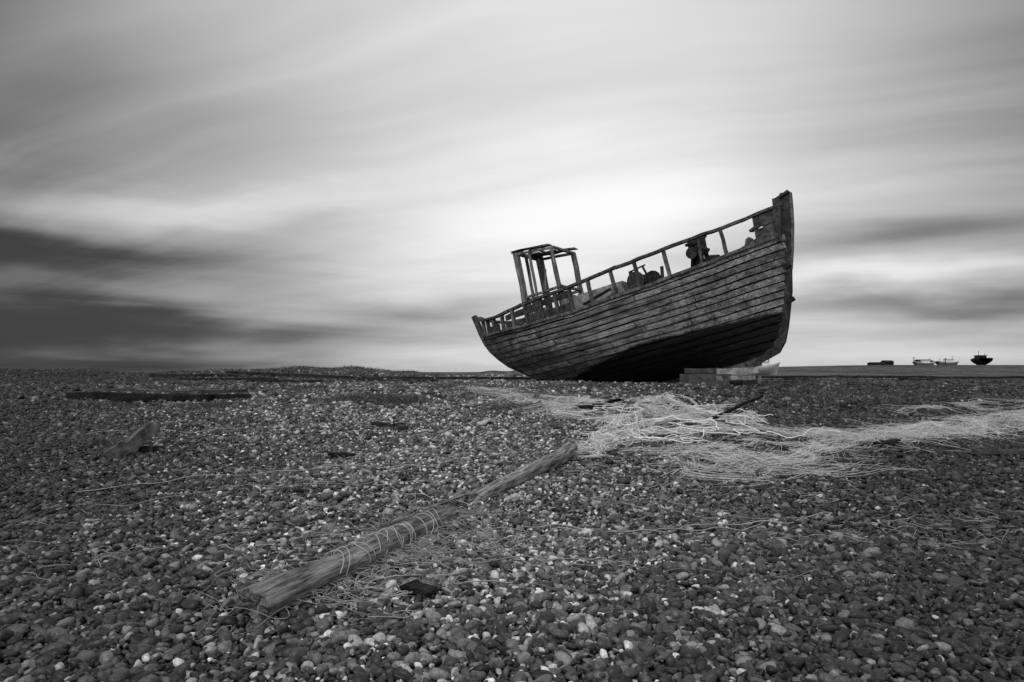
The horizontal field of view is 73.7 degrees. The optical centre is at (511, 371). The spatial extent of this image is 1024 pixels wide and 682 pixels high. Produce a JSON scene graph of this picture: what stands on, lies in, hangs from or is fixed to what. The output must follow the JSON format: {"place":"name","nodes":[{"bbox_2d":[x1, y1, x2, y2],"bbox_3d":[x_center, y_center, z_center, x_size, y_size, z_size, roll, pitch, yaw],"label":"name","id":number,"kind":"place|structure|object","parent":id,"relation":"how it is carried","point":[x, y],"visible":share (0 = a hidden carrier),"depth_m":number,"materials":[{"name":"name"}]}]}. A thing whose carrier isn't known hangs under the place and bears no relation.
{"place":"outdoors","nodes":[
{"label":"outdoors","id":0,"kind":"place"},
{"bbox_2d":[0,365,1023,681],"bbox_3d":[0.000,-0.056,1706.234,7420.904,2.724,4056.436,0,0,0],"label":"ground","id":1,"kind":"structure","parent":0,"point":[922,371],"depth_m":28.17,"materials":[{"name":"grey gravel"}]},
{"bbox_2d":[103,421,160,458],"bbox_3d":[-4.626,0.845,8.276,0.574,0.471,0.541,0,0,0],"label":"wood stump","id":2,"kind":"object","parent":1,"relation":"on","point":[135,441],"visible":0.9,"depth_m":8.25,"materials":[{"name":"grey wood"}]},
{"bbox_2d":[149,371,532,382],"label":"boardwalk planks","id":3,"kind":"object","parent":1,"relation":"on","point":[256,379],"visible":0.72,"depth_m":22.31,"materials":[{"name":"black wood"}]},
{"bbox_2d":[370,422,392,426],"bbox_3d":[-1.928,0.778,10.157,0.350,0.071,0.142,0,0,19],"label":"broken plank","id":4,"kind":"object","parent":1,"relation":"on","point":[382,423],"visible":0.96,"depth_m":10.11,"materials":[{"name":"black wood"}]},
{"bbox_2d":[0,365,970,388],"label":"beach scrub","id":5,"kind":"object","parent":1,"relation":"on","point":[218,383],"visible":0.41,"depth_m":21.73,"materials":[{"name":"grey plant"}]},
{"bbox_2d":[0,366,1023,681],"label":"shingle pebbles","id":6,"kind":"object","parent":1,"relation":"on","point":[854,594],"visible":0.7,"depth_m":4.90,"materials":[{"name":"grey gravel"}]},
{"bbox_2d":[66,388,249,401],"bbox_3d":[-6.692,0.422,12.926,3.432,0.244,0.897,0,0,-4],"label":"beached timber","id":7,"kind":"object","parent":6,"relation":"on","point":[178,395],"visible":0.96,"depth_m":12.82,"materials":[{"name":"black wood"}]},
{"bbox_2d":[153,381,216,383],"bbox_3d":[-7.897,0.252,16.500,1.428,0.090,0.203,0,0,-7],"label":"broken plank","id":8,"kind":"object","parent":6,"relation":"on","point":[167,382],"visible":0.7,"depth_m":16.41,"materials":[{"name":"grey wood"}]},
{"bbox_2d":[327,452,354,456],"bbox_3d":[-2.047,0.985,8.175,0.314,0.057,0.106,0,0,9],"label":"broken plank","id":9,"kind":"object","parent":6,"relation":"on","point":[341,453],"visible":0.98,"depth_m":8.14,"materials":[{"name":"black wood"}]},
{"bbox_2d":[238,504,459,618],"bbox_3d":[-0.904,1.168,4.505,0.224,0.186,2.376,0,0,20],"label":"driftwood pole","id":10,"kind":"object","parent":6,"relation":"on","point":[270,596],"visible":0.77,"depth_m":3.88,"materials":[{"name":"grey wood"}]},
{"bbox_2d":[319,506,438,557],"bbox_3d":[-0.942,1.171,5.068,0.133,0.065,1.324,0,3,26],"label":"driftwood slat","id":11,"kind":"object","parent":10,"relation":"on","point":[397,521],"visible":0.45,"depth_m":5.06,"materials":[{"name":"grey wood"}]},
{"bbox_2d":[324,508,442,580],"bbox_3d":[-0.834,1.172,4.684,0.223,0.220,1.571,0,0,20],"label":"rope lashing","id":12,"kind":"object","parent":10,"relation":"attached to","point":[377,533],"visible":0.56,"depth_m":4.59,"materials":[{"name":"grey fabric"}]},
{"bbox_2d":[393,423,407,428],"bbox_3d":[-1.625,0.787,10.003,0.157,0.082,0.247,0,0,-38],"label":"broken plank","id":13,"kind":"object","parent":6,"relation":"on","point":[401,425],"visible":1,"depth_m":9.95,"materials":[{"name":"black wood"}]},
{"bbox_2d":[397,579,438,596],"bbox_3d":[-0.526,1.220,3.832,0.266,0.061,0.122,0,0,42],"label":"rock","id":14,"kind":"object","parent":6,"relation":"on","point":[416,586],"visible":0.96,"depth_m":3.80,"materials":[{"name":"black stone"}]},
{"bbox_2d":[428,487,479,507],"bbox_3d":[-0.518,1.129,6.088,0.096,0.039,0.706,0,7,40],"label":"driftwood slat","id":15,"kind":"object","parent":6,"relation":"on","point":[456,497],"visible":0.82,"depth_m":6.09,"materials":[{"name":"grey wood"}]},
{"bbox_2d":[476,419,494,424],"bbox_3d":[-0.399,0.764,10.459,0.118,0.086,0.365,0,0,33],"label":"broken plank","id":16,"kind":"object","parent":6,"relation":"on","point":[485,421],"visible":1,"depth_m":10.40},
{"bbox_2d":[0,381,1023,460],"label":"dry grass","id":17,"kind":"structure","parent":6,"relation":"on","point":[382,398],"depth_m":12.68,"materials":[{"name":"grey plant"}]},
{"bbox_2d":[0,386,1023,642],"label":"twigs","id":18,"kind":"object","parent":6,"relation":"on","point":[198,634],"visible":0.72,"depth_m":4.98,"materials":[{"name":"grey wood"}]},
{"bbox_2d":[4,435,1022,640],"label":"net threads","id":19,"kind":"object","parent":6,"relation":"on","point":[397,557],"visible":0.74,"depth_m":4.88,"materials":[{"name":"fabric"}]},
{"bbox_2d":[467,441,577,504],"bbox_3d":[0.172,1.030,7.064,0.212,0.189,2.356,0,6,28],"label":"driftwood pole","id":20,"kind":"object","parent":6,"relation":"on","point":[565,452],"visible":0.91,"depth_m":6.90,"materials":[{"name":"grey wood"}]},
{"bbox_2d":[75,422,970,608],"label":"rope strands","id":21,"kind":"object","parent":6,"relation":"on","point":[279,552],"visible":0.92,"depth_m":5.37},
{"bbox_2d":[571,398,621,410],"bbox_3d":[1.448,0.553,11.700,1.090,0.190,0.077,0,0,-33],"label":"stick","id":22,"kind":"object","parent":6,"relation":"on","point":[592,406],"visible":0.85,"depth_m":11.64,"materials":[{"name":"black wood"}]},
{"bbox_2d":[572,392,766,457],"bbox_3d":[2.553,0.676,10.312,2.496,0.670,5.682,0,0,19],"label":"fishing net","id":23,"kind":"object","parent":6,"relation":"on","point":[595,443],"visible":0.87,"depth_m":9.97,"materials":[{"name":"grey fabric"}]},
{"bbox_2d":[713,395,763,418],"bbox_3d":[3.548,0.535,10.652,0.062,0.326,1.582,0,0,45],"label":"stick","id":24,"kind":"object","parent":23,"relation":"on","point":[734,408],"visible":0.96,"depth_m":10.55,"materials":[{"name":"black wood"}]},
{"bbox_2d":[553,400,840,445],"bbox_3d":[2.516,0.686,9.971,3.729,0.422,3.716,0,0,0],"label":"net rope","id":25,"kind":"object","parent":6,"relation":"on","point":[641,437],"visible":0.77,"depth_m":9.52,"materials":[{"name":"grey fabric"}]},
{"bbox_2d":[425,384,1023,487],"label":"fishing net","id":26,"kind":"object","parent":6,"relation":"on","point":[969,428],"visible":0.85,"depth_m":9.20,"materials":[{"name":"grey fabric"}]},
{"bbox_2d":[471,190,795,382],"bbox_3d":[2.886,-1.741,18.408,9.671,4.772,3.216,-16,-9,33],"label":"wrecked fishing boat","id":27,"kind":"object","parent":1,"relation":"on","point":[731,309],"visible":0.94,"depth_m":16.62,"materials":[{"name":"grey wood"}]},
{"bbox_2d":[680,367,760,385],"bbox_3d":[4.973,0.120,16.243,1.798,0.475,1.126,0,0,21],"label":"timber block stack","id":28,"kind":"object","parent":1,"relation":"on","point":[723,377],"visible":0.9,"depth_m":15.82,"materials":[{"name":"grey wood"}]},
{"bbox_2d":[750,360,779,374],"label":"beached rowing boat","id":29,"kind":"object","parent":1,"relation":"on","point":[766,368],"visible":0.48,"depth_m":69.61,"materials":[{"name":"white paint"}]},
{"bbox_2d":[866,362,884,364],"bbox_3d":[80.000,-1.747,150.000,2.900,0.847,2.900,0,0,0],"label":"tarred shed","id":30,"kind":"structure","parent":1,"relation":"on","point":[876,363],"depth_m":149.24,"materials":[{"name":"wood"}]},
{"bbox_2d":[873,438,900,446],"bbox_3d":[4.804,0.908,8.755,0.499,0.083,0.149,0,0,-35],"label":"broken plank","id":31,"kind":"object","parent":1,"relation":"on","point":[891,441],"visible":0.93,"depth_m":8.72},
{"bbox_2d":[881,360,893,364],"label":"tarred shed","id":32,"kind":"structure","parent":1,"relation":"on","point":[888,362],"depth_m":150.06,"materials":[{"name":"wood"}]},
{"bbox_2d":[912,360,934,364],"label":"beached fishing boat","id":33,"kind":"object","parent":1,"relation":"on","point":[925,362],"visible":0.84,"depth_m":147.42,"materials":[{"name":"white paint"}]},
{"bbox_2d":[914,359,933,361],"bbox_3d":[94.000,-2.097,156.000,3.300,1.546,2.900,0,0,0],"label":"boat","id":34,"kind":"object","parent":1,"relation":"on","point":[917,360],"visible":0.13,"depth_m":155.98,"materials":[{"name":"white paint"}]},
{"bbox_2d":[934,358,958,364],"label":"beached fishing boat","id":35,"kind":"object","parent":1,"relation":"on","point":[949,362],"visible":0.77,"depth_m":151.39,"materials":[{"name":"white paint"}]},
{"bbox_2d":[970,351,992,364],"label":"beached fishing boat","id":36,"kind":"object","parent":1,"relation":"on","point":[978,359],"visible":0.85,"depth_m":149.24,"materials":[{"name":"black"}]},
{"bbox_2d":[971,449,1023,454],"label":"stick","id":37,"kind":"object","parent":1,"relation":"on","point":[995,451],"visible":1,"depth_m":8.26,"materials":[{"name":"grey wood"}]},
{"bbox_2d":[0,0,1023,371],"label":"sky","id":38,"kind":"structure","parent":0,"point":[185,185],"materials":[{"name":"grey"}]},
{"bbox_2d":[761,375,1023,380],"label":"haulage track","id":39,"kind":"structure","parent":0,"point":[900,377],"depth_m":23.16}
]}

